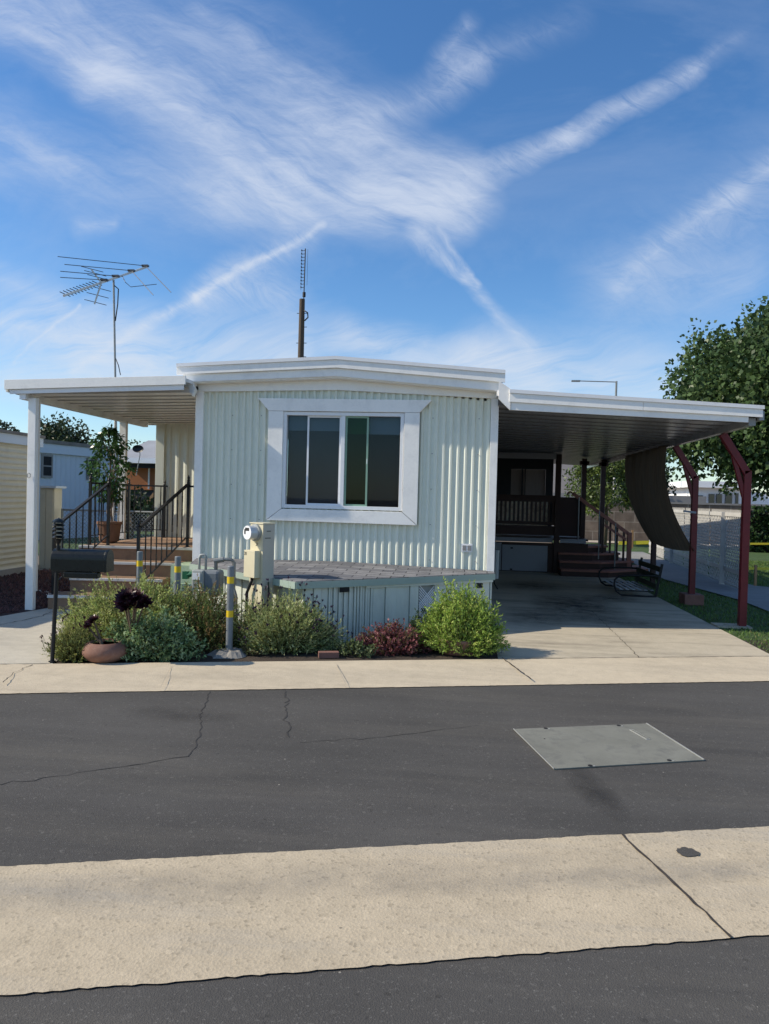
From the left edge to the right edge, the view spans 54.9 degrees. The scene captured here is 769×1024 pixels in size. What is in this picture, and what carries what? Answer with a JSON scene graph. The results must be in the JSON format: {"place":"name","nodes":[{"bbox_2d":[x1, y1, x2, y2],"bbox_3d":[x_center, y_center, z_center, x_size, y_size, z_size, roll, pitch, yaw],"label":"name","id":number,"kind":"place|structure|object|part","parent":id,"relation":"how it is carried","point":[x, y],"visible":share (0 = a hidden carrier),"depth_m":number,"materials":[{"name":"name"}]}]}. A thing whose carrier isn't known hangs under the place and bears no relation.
{"place":"outdoors","nodes":[
{"label":"outdoors","id":0,"kind":"place"},
{"bbox_2d":[0,568,69,615],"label":"lava rock","id":1,"kind":"object","parent":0,"point":[20,582],"visible":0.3,"depth_m":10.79,"materials":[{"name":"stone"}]},
{"bbox_2d":[39,486,65,568],"bbox_3d":[-6.176,0.284,13.690,0.380,1.530,0.360,2,1,6],"label":"metal cabinet","id":2,"kind":"object","parent":1,"relation":"on","point":[50,503],"visible":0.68,"depth_m":13.56,"materials":[{"name":"beige metal"}]},
{"bbox_3d":[-6.200,0.306,13.565,0.240,1.450,0.015,2,1,6],"label":"door","id":3,"kind":"part","parent":2,"relation":"part of","materials":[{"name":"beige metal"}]},
{"bbox_2d":[0,590,76,663],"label":"walkway","id":4,"kind":"structure","parent":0,"point":[20,641],"depth_m":7.44,"materials":[{"name":"concrete"}]},
{"bbox_2d":[48,546,113,662],"bbox_3d":[-2.608,0.792,6.334,0.499,1.001,0.198,1,1,0],"label":"mailbox","id":5,"kind":"object","parent":4,"relation":"on","point":[83,563],"visible":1,"depth_m":6.26,"materials":[{"name":"black metal"}]},
{"bbox_2d":[52,518,64,545],"bbox_3d":[-2.785,0.182,6.319,0.104,0.270,0.102,2,1,6],"label":"solar lantern","id":6,"kind":"object","parent":5,"relation":"on","point":[58,525],"visible":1,"depth_m":6.29,"materials":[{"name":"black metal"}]},
{"bbox_2d":[103,549,113,572],"bbox_3d":[-2.361,0.415,6.338,0.025,0.192,0.177,1,1,0],"label":"door","id":7,"kind":"structure","parent":5,"relation":"in","point":[108,565],"depth_m":6.30,"materials":[{"name":"black metal"}]},
{"bbox_2d":[47,537,197,609],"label":"porch steps","id":8,"kind":"structure","parent":4,"relation":"on","point":[124,551],"depth_m":9.82,"materials":[{"name":"brown wood"}]},
{"bbox_2d":[51,477,110,593],"bbox_3d":[-3.961,0.358,9.703,0.071,1.670,1.090,2,1,18],"label":"iron railing","id":9,"kind":"object","parent":8,"relation":"on","point":[87,500],"visible":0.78,"depth_m":9.81,"materials":[{"name":"black metal"}]},
{"bbox_2d":[79,423,137,542],"bbox_3d":[-4.005,-0.446,10.771,0.802,1.769,0.809,2,1,6],"label":"potted ficus","id":10,"kind":"object","parent":8,"relation":"on","point":[115,526],"visible":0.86,"depth_m":10.68,"materials":[{"name":"plant"}]},
{"bbox_2d":[86,475,131,544],"bbox_3d":[-4.013,-0.036,10.854,0.061,0.970,1.311,2,1,5],"label":"iron railing","id":11,"kind":"object","parent":8,"relation":"on","point":[90,488],"visible":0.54,"depth_m":10.51,"materials":[{"name":"black metal"}]},
{"bbox_2d":[127,478,167,538],"bbox_3d":[-4.021,0.001,12.346,0.802,1.120,0.101,2,1,7],"label":"iron railing","id":12,"kind":"object","parent":8,"relation":"on","point":[164,486],"visible":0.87,"depth_m":12.35,"materials":[{"name":"black metal"}]},
{"bbox_2d":[136,475,189,580],"bbox_3d":[-2.898,0.315,9.745,0.068,1.650,1.242,2,1,15],"label":"iron railing","id":13,"kind":"object","parent":8,"relation":"on","point":[162,507],"visible":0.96,"depth_m":9.79,"materials":[{"name":"black metal"}]},
{"bbox_2d":[38,531,153,553],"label":"back lawn","id":14,"kind":"structure","parent":0,"point":[79,540],"depth_m":21.79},
{"bbox_2d":[38,439,118,539],"bbox_3d":[-10.876,-0.695,22.986,2.740,2.950,4.800,2,1,20],"label":"white mobile home","id":15,"kind":"object","parent":14,"relation":"on","point":[61,462],"visible":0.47,"depth_m":22.72,"materials":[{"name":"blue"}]},
{"bbox_2d":[41,454,52,477],"bbox_3d":[-9.949,-1.354,21.794,0.065,0.680,0.420,2,1,20],"label":"window","id":16,"kind":"structure","parent":15,"relation":"in","point":[46,460],"depth_m":21.76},
{"bbox_2d":[86,458,96,479],"bbox_3d":[-9.306,-1.370,23.529,0.065,0.680,0.420,2,1,20],"label":"window","id":17,"kind":"structure","parent":15,"relation":"in","point":[87,477],"depth_m":23.40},
{"bbox_2d":[114,484,154,538],"bbox_3d":[-7.062,0.061,21.058,1.336,1.726,1.188,2,1,6],"label":"distant tree","id":18,"kind":"object","parent":14,"relation":"on","point":[144,502],"visible":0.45,"depth_m":20.92,"materials":[{"name":"green plant"}]},
{"bbox_2d":[132,445,143,475],"bbox_3d":[-8.340,-1.754,25.094,0.400,1.032,0.135,2,1,6],"label":"satellite dish","id":19,"kind":"object","parent":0,"point":[138,448],"visible":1,"depth_m":25.06,"materials":[{"name":"black metal"}]},
{"bbox_2d":[83,639,497,661],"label":"flower bed soil","id":20,"kind":"structure","parent":0,"point":[313,656],"depth_m":6.84,"materials":[{"name":"brown soil"}]},
{"bbox_2d":[113,587,153,632],"bbox_3d":[-2.208,0.892,6.483,0.318,0.465,0.258,1,1,-37],"label":"aeonium","id":21,"kind":"object","parent":20,"relation":"on","point":[126,600],"visible":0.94,"depth_m":6.47,"materials":[{"name":"purple plant"}]},
{"bbox_2d":[51,569,225,657],"bbox_3d":[-2.404,0.930,7.104,1.849,0.782,1.264,2,1,6],"label":"rosemary bush","id":22,"kind":"object","parent":20,"relation":"on","point":[105,610],"visible":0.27,"depth_m":7.01,"materials":[{"name":"green plant"}]},
{"bbox_2d":[136,551,142,586],"bbox_3d":[-2.630,0.851,7.933,0.064,0.860,0.064,2,1,6],"label":"bollard","id":23,"kind":"object","parent":20,"relation":"on","point":[140,560],"visible":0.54,"depth_m":7.90,"materials":[{"name":"grey metal"}]},
{"bbox_2d":[102,605,208,662],"bbox_3d":[-2.035,1.086,6.633,0.972,0.500,0.635,2,1,6],"label":"silver shrub","id":24,"kind":"object","parent":20,"relation":"on","point":[168,633],"visible":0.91,"depth_m":6.51,"materials":[{"name":"green plant"}]},
{"bbox_2d":[174,556,180,595],"bbox_3d":[-2.083,0.875,7.430,0.064,0.860,0.064,2,1,6],"label":"bollard","id":25,"kind":"object","parent":20,"relation":"on","point":[177,571],"visible":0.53,"depth_m":7.40,"materials":[{"name":"grey metal"}]},
{"bbox_2d":[169,573,248,653],"bbox_3d":[-1.734,0.961,7.158,0.976,0.758,0.979,2,1,36],"label":"rosemary bush","id":26,"kind":"object","parent":20,"relation":"on","point":[220,624],"visible":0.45,"depth_m":7.00,"materials":[{"name":"green plant"}]},
{"bbox_2d":[192,553,235,613],"bbox_3d":[-1.790,0.862,7.771,0.445,0.848,0.216,2,1,6],"label":"gas meter","id":27,"kind":"object","parent":20,"relation":"on","point":[208,577],"visible":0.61,"depth_m":7.70,"materials":[{"name":"white paint"}]},
{"bbox_2d":[182,571,191,578],"bbox_3d":[-2.058,0.663,7.899,0.202,0.108,0.066,2,1,12],"label":"green valve cover","id":28,"kind":"object","parent":27,"relation":"attached to","point":[186,574],"visible":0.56,"depth_m":7.88,"materials":[{"name":"plastic"}]},
{"bbox_2d":[207,566,246,658],"bbox_3d":[-1.433,0.914,6.803,0.370,0.840,0.376,2,1,6],"label":"bollard","id":29,"kind":"object","parent":20,"relation":"on","point":[230,652],"visible":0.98,"depth_m":6.76,"materials":[{"name":"metal"}]},
{"bbox_2d":[234,586,237,614],"bbox_3d":[-1.578,0.969,7.707,0.145,0.649,0.036,2,1,31],"label":"conduit pipe","id":30,"kind":"object","parent":20,"relation":"on","point":[235,593],"visible":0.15,"depth_m":7.67,"materials":[{"name":"grey metal"}]},
{"bbox_2d":[239,645,264,655],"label":"weed","id":31,"kind":"object","parent":20,"relation":"on","point":[246,650],"visible":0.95,"depth_m":6.81,"materials":[{"name":"green plant"}]},
{"bbox_2d":[243,522,275,617],"bbox_3d":[-1.285,0.706,7.517,0.276,1.196,0.266,3,2,45],"label":"electric pedestal","id":32,"kind":"object","parent":20,"relation":"on","point":[258,562],"visible":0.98,"depth_m":7.47,"materials":[{"name":"beige metal"}]},
{"bbox_2d":[244,550,259,577],"bbox_3d":[-1.344,0.525,7.504,0.187,0.275,0.071,3,2,45],"label":"breaker door","id":33,"kind":"structure","parent":32,"relation":"in","point":[252,558],"depth_m":7.45,"materials":[{"name":"beige metal"}]},
{"bbox_2d":[223,576,352,654],"bbox_3d":[-0.932,0.991,7.104,1.306,0.762,0.852,2,1,6],"label":"lavender bush","id":34,"kind":"object","parent":20,"relation":"on","point":[288,628],"visible":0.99,"depth_m":7.00,"materials":[{"name":"green plant"}]},
{"bbox_2d":[318,651,338,657],"bbox_3d":[-0.514,1.310,6.800,0.187,0.055,0.073,1,1,-9],"label":"brick","id":35,"kind":"object","parent":20,"relation":"on","point":[328,654],"visible":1,"depth_m":6.77,"materials":[{"name":"red brick"}]},
{"bbox_2d":[189,558,494,641],"bbox_3d":[-0.606,0.969,8.066,3.634,0.724,1.684,2,1,6],"label":"skirting bay","id":36,"kind":"object","parent":20,"relation":"on","point":[359,596],"visible":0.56,"depth_m":7.92,"materials":[{"name":"metal"}]},
{"bbox_2d":[320,637,378,657],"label":"ground cover plant","id":37,"kind":"object","parent":20,"relation":"on","point":[357,648],"visible":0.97,"depth_m":6.89,"materials":[{"name":"green plant"}]},
{"bbox_2d":[355,618,433,655],"bbox_3d":[0.077,1.192,7.114,0.832,0.362,0.473,2,1,6],"label":"red shrub","id":38,"kind":"object","parent":20,"relation":"on","point":[398,640],"visible":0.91,"depth_m":7.05,"materials":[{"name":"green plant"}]},
{"bbox_2d":[405,607,441,651],"bbox_3d":[0.477,1.139,7.368,0.628,0.467,0.454,2,1,6],"label":"dark shrub","id":39,"kind":"object","parent":20,"relation":"on","point":[413,623],"visible":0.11,"depth_m":7.36,"materials":[{"name":"green plant"}]},
{"bbox_2d":[439,638,476,655],"bbox_3d":[0.713,1.284,7.146,0.440,0.155,0.440,2,1,6],"label":"clay pot","id":40,"kind":"object","parent":20,"relation":"on","point":[465,644],"visible":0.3,"depth_m":6.96,"materials":[{"name":"ceramic"}]},
{"bbox_2d":[414,576,510,657],"bbox_3d":[0.797,1.001,7.183,0.877,0.731,0.812,2,1,29],"label":"green bush","id":41,"kind":"object","parent":20,"relation":"on","point":[467,619],"visible":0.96,"depth_m":7.03,"materials":[{"name":"green plant"}]},
{"bbox_2d":[38,503,548,569],"bbox_3d":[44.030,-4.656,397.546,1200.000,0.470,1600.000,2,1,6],"label":"ground","id":42,"kind":"structure","parent":0,"point":[286,503],"depth_m":27.95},
{"bbox_2d":[0,419,19,431],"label":"distant tree","id":43,"kind":"object","parent":42,"relation":"on","point":[4,424],"visible":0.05,"depth_m":45.09,"materials":[{"name":"green plant"}]},
{"bbox_2d":[0,429,45,576],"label":"tan mobile home","id":44,"kind":"object","parent":42,"relation":"on","point":[13,474],"visible":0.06,"depth_m":12.75,"materials":[{"name":"metal"}]},
{"bbox_2d":[40,412,94,443],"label":"distant tree","id":45,"kind":"object","parent":42,"relation":"on","point":[60,431],"visible":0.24,"depth_m":43.92,"materials":[{"name":"green plant"}]},
{"bbox_2d":[60,509,153,548],"bbox_3d":[-4.912,0.540,13.534,2.144,1.150,0.044,2,1,6],"label":"chain link fence","id":46,"kind":"object","parent":42,"relation":"on","point":[85,510],"visible":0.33,"depth_m":13.59,"materials":[{"name":"silver metal"}]},
{"bbox_2d":[128,439,143,449],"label":"distant tree","id":47,"kind":"object","parent":42,"relation":"on","point":[130,443],"visible":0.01,"depth_m":41.17,"materials":[{"name":"green plant"}]},
{"bbox_2d":[117,440,155,531],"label":"orange house","id":48,"kind":"structure","parent":42,"relation":"on","point":[146,472],"depth_m":28.16,"materials":[{"name":"paint"}]},
{"bbox_2d":[297,298,308,357],"bbox_3d":[-3.693,-4.275,32.492,0.343,10.118,0.481,1,1,-40],"label":"utility pole","id":49,"kind":"object","parent":42,"relation":"on","point":[302,313],"visible":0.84,"depth_m":32.38,"materials":[{"name":"brown wood"}]},
{"bbox_2d":[300,248,307,298],"bbox_3d":[-3.533,-10.284,32.426,0.306,2.504,0.140,2,1,6],"label":"radio antenna","id":50,"kind":"object","parent":49,"relation":"attached to","point":[304,294],"visible":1,"depth_m":32.40,"materials":[{"name":"black metal"}]},
{"bbox_2d":[154,356,505,589],"bbox_3d":[-0.774,-0.387,15.453,5.750,3.145,13.445,2,1,6],"label":"mobile home","id":51,"kind":"object","parent":42,"relation":"on","point":[391,462],"visible":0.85,"depth_m":8.87,"materials":[{"name":"white metal"}]},
{"bbox_2d":[4,376,197,609],"bbox_3d":[-3.274,-0.232,10.648,2.255,2.848,3.750,2,1,6],"label":"porch awning","id":52,"kind":"object","parent":51,"relation":"attached to","point":[144,401],"visible":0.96,"depth_m":9.01,"materials":[{"name":"white paint"}]},
{"bbox_2d":[58,256,170,476],"bbox_3d":[-4.674,-2.520,12.628,1.771,3.873,1.091,1,1,-33],"label":"tv antenna","id":53,"kind":"object","parent":51,"relation":"attached to","point":[103,280],"visible":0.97,"depth_m":12.70,"materials":[{"name":"black metal"}]},
{"bbox_2d":[281,411,404,510],"bbox_3d":[-0.488,-0.614,9.002,1.460,1.360,0.315,2,1,6],"label":"window","id":54,"kind":"structure","parent":51,"relation":"in","point":[336,460],"depth_m":8.96,"materials":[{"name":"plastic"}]},
{"bbox_2d":[571,380,617,395],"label":"street lamp","id":55,"kind":"object","parent":42,"relation":"on","point":[599,381],"visible":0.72,"depth_m":43.69,"materials":[{"name":"grey metal"}]},
{"bbox_2d":[552,493,705,525],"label":"wall","id":56,"kind":"structure","parent":42,"relation":"on","point":[701,499],"depth_m":31.78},
{"bbox_2d":[591,448,676,495],"bbox_3d":[11.080,-1.377,33.277,4.024,5.079,3.695,2,1,6],"label":"garden tree","id":57,"kind":"object","parent":42,"relation":"on","point":[667,479],"visible":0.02,"depth_m":32.92,"materials":[{"name":"green plant"}]},
{"bbox_2d":[667,481,768,504],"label":"white building","id":58,"kind":"structure","parent":42,"relation":"on","point":[708,491],"depth_m":43.11,"materials":[{"name":"paint"}]},
{"bbox_2d":[708,494,714,502],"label":"window","id":59,"kind":"structure","parent":58,"relation":"in","point":[711,497],"depth_m":43.02,"materials":[{"name":"grey glass"}]},
{"bbox_2d":[716,494,721,502],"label":"window","id":60,"kind":"structure","parent":58,"relation":"in","point":[718,497],"depth_m":42.97,"materials":[{"name":"grey glass"}]},
{"bbox_2d":[725,493,732,503],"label":"window","id":61,"kind":"structure","parent":58,"relation":"in","point":[728,499],"depth_m":42.91,"materials":[{"name":"grey glass"}]},
{"bbox_2d":[735,493,738,503],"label":"window","id":62,"kind":"structure","parent":58,"relation":"in","point":[737,494],"depth_m":42.86,"materials":[{"name":"grey glass"}]},
{"bbox_2d":[0,681,768,1023],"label":"road","id":63,"kind":"structure","parent":0,"point":[248,775],"depth_m":3.67,"materials":[{"name":"grey asphalt"}]},
{"bbox_2d":[0,692,209,784],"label":"road crack","id":64,"kind":"object","parent":63,"relation":"on","point":[148,762],"visible":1,"depth_m":4.20,"materials":[{"name":"black asphalt"}]},
{"bbox_2d":[283,689,290,736],"bbox_3d":[-0.686,1.383,5.173,0.057,0.001,1.190,1,1,-8],"label":"road crack","id":65,"kind":"object","parent":63,"relation":"on","point":[286,711],"visible":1,"depth_m":5.13,"materials":[{"name":"black asphalt"}]},
{"bbox_2d":[0,826,768,994],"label":"gutter","id":66,"kind":"object","parent":63,"relation":"on","point":[74,925],"visible":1,"depth_m":2.71,"materials":[{"name":"concrete"}]},
{"bbox_2d":[622,834,732,936],"bbox_3d":[1.137,1.465,2.956,0.022,0.001,0.790,1,1,-9],"label":"gutter joint","id":67,"kind":"object","parent":66,"relation":"on","point":[676,885],"visible":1,"depth_m":2.90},
{"bbox_2d":[676,847,699,855],"bbox_3d":[1.306,1.464,3.190,0.096,0.001,0.084,1,1,-19],"label":"asphalt patch","id":68,"kind":"object","parent":66,"relation":"on","point":[684,851],"visible":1,"depth_m":3.19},
{"bbox_2d":[0,656,768,693],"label":"kerb","id":69,"kind":"structure","parent":63,"relation":"on","point":[86,677],"depth_m":6.25,"materials":[{"name":"concrete"}]},
{"bbox_2d":[312,725,475,741],"bbox_3d":[0.065,1.411,4.689,1.222,0.001,0.060,1,1,-21],"label":"road crack","id":70,"kind":"object","parent":63,"relation":"on","point":[386,736],"visible":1,"depth_m":4.62,"materials":[{"name":"black asphalt"}]},
{"bbox_2d":[513,723,704,769],"bbox_3d":[1.369,1.442,4.596,1.011,0.012,0.714,1,1,-12],"label":"access cover","id":71,"kind":"object","parent":63,"relation":"on","point":[561,748],"visible":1,"depth_m":4.55,"materials":[{"name":"metal"}]},
{"bbox_2d":[0,0,768,491],"label":"sky","id":72,"kind":"structure","parent":0,"point":[549,194],"materials":[{"name":"blue"}]},
{"bbox_2d":[53,640,768,663],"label":"garden bed","id":73,"kind":"object","parent":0,"point":[60,662],"visible":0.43,"depth_m":6.46,"materials":[{"name":"soil"}]},
{"bbox_2d":[40,614,101,662],"bbox_3d":[-2.723,1.087,6.454,0.554,0.432,0.380,2,1,6],"label":"lavender plant","id":74,"kind":"object","parent":73,"relation":"on","point":[70,646],"visible":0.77,"depth_m":6.40,"materials":[{"name":"green plant"}]},
{"bbox_2d":[82,638,127,662],"bbox_3d":[-2.424,1.208,6.426,0.384,0.170,0.384,2,1,6],"label":"clay pot","id":75,"kind":"object","parent":73,"relation":"on","point":[107,652],"visible":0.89,"depth_m":6.29,"materials":[{"name":"ceramic"}]},
{"bbox_2d":[83,614,103,643],"bbox_3d":[-2.524,1.015,6.383,0.180,0.270,0.119,2,1,6],"label":"aeonium","id":76,"kind":"object","parent":75,"relation":"in","point":[91,620],"visible":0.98,"depth_m":6.39,"materials":[{"name":"purple plant"}]},
{"bbox_2d":[534,464,578,492],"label":"beige building","id":77,"kind":"structure","parent":0,"point":[563,472],"depth_m":39.16,"materials":[{"name":"paint"}]},
{"bbox_2d":[491,571,768,658],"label":"driveway","id":78,"kind":"structure","parent":0,"point":[552,629],"depth_m":9.06,"materials":[{"name":"concrete"}]},
{"bbox_2d":[494,550,499,578],"bbox_3d":[2.129,0.998,14.069,0.097,0.540,0.100,2,1,6],"label":"drain pipe","id":79,"kind":"object","parent":78,"relation":"on","point":[496,565],"visible":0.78,"depth_m":14.03,"materials":[{"name":"white metal"}]},
{"bbox_2d":[495,452,647,577],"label":"wooden deck","id":80,"kind":"structure","parent":78,"relation":"on","point":[572,553],"depth_m":15.56,"materials":[{"name":"brown wood"}]},
{"bbox_2d":[502,544,547,571],"bbox_3d":[2.953,0.971,15.597,0.940,0.540,0.036,2,1,6],"label":"storage door","id":81,"kind":"structure","parent":80,"relation":"in","point":[514,557],"depth_m":15.59,"materials":[{"name":"white metal"}]},
{"bbox_2d":[497,458,553,525],"bbox_3d":[3.038,-0.434,16.964,1.610,1.820,0.120,2,1,6],"label":"screen room","id":82,"kind":"object","parent":80,"relation":"on","point":[519,477],"visible":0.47,"depth_m":16.95,"materials":[{"name":"black metal"}]},
{"bbox_2d":[550,599,602,614],"bbox_3d":[2.752,1.343,10.685,1.400,0.001,3.200,2,1,6],"label":"oil stain","id":83,"kind":"object","parent":78,"relation":"on","point":[580,606],"visible":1,"depth_m":10.61,"materials":[{"name":"grey liquid"}]},
{"bbox_2d":[509,656,731,658],"bbox_3d":[2.478,1.399,7.125,2.867,0.001,0.023,1,1,-9],"label":"driveway joint","id":84,"kind":"object","parent":78,"relation":"on","point":[620,657],"visible":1,"depth_m":7.08,"materials":[{"name":"grey concrete"}]},
{"bbox_2d":[598,557,663,596],"bbox_3d":[4.137,1.081,12.531,0.763,0.549,1.416,2,1,6],"label":"bench","id":85,"kind":"object","parent":78,"relation":"on","point":[637,578],"visible":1,"depth_m":12.25,"materials":[{"name":"metal"}]},
{"bbox_2d":[559,541,768,652],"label":"lawn","id":86,"kind":"structure","parent":0,"point":[759,556],"depth_m":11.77,"materials":[{"name":"green plant"}]},
{"bbox_2d":[562,459,632,544],"bbox_3d":[7.883,-0.714,26.233,3.218,3.849,2.679,2,1,6],"label":"garden tree","id":87,"kind":"object","parent":86,"relation":"on","point":[593,490],"visible":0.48,"depth_m":25.97,"materials":[{"name":"green plant"}]},
{"bbox_2d":[496,381,764,628],"bbox_3d":[3.495,-0.110,13.942,3.260,2.850,11.515,2,1,6],"label":"carport","id":88,"kind":"object","parent":86,"relation":"on","point":[576,428],"visible":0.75,"depth_m":9.27,"materials":[{"name":"white metal"}]},
{"bbox_2d":[625,445,693,550],"bbox_3d":[4.667,-0.227,12.787,0.422,1.670,3.350,2,1,6],"label":"shade cloth","id":89,"kind":"object","parent":88,"relation":"hanging from","point":[646,485],"visible":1,"depth_m":12.47,"materials":[{"name":"black fabric"}]},
{"bbox_2d":[586,540,737,546],"bbox_3d":[10.852,1.211,27.948,8.500,0.001,1.900,2,1,6],"label":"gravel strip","id":90,"kind":"object","parent":86,"relation":"on","point":[596,541],"depth_m":28.31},
{"bbox_2d":[618,530,768,585],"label":"wooden fence","id":91,"kind":"object","parent":86,"relation":"on","point":[755,568],"visible":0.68,"depth_m":19.05,"materials":[{"name":"brown wood"}]},
{"bbox_2d":[658,296,768,501],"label":"pear tree","id":92,"kind":"object","parent":86,"relation":"on","point":[727,368],"visible":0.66,"depth_m":17.85,"materials":[{"name":"green plant"}]},
{"bbox_2d":[738,505,768,552],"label":"hedge","id":93,"kind":"object","parent":86,"relation":"on","point":[759,525],"visible":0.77,"depth_m":24.58,"materials":[{"name":"green plant"}]},
{"bbox_2d":[585,501,768,544],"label":"block wall","id":94,"kind":"structure","parent":0,"point":[627,520],"depth_m":29.11,"materials":[{"name":"concrete"}]},
{"bbox_2d":[618,551,768,610],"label":"path","id":95,"kind":"structure","parent":0,"point":[758,596],"depth_m":14.23,"materials":[{"name":"concrete"}]},
{"bbox_2d":[649,507,740,588],"bbox_3d":[7.073,0.610,17.542,0.100,1.420,9.571,2,1,10],"label":"lattice fence","id":96,"kind":"object","parent":95,"relation":"on","point":[724,558],"visible":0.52,"depth_m":14.79,"materials":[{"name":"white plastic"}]}
]}

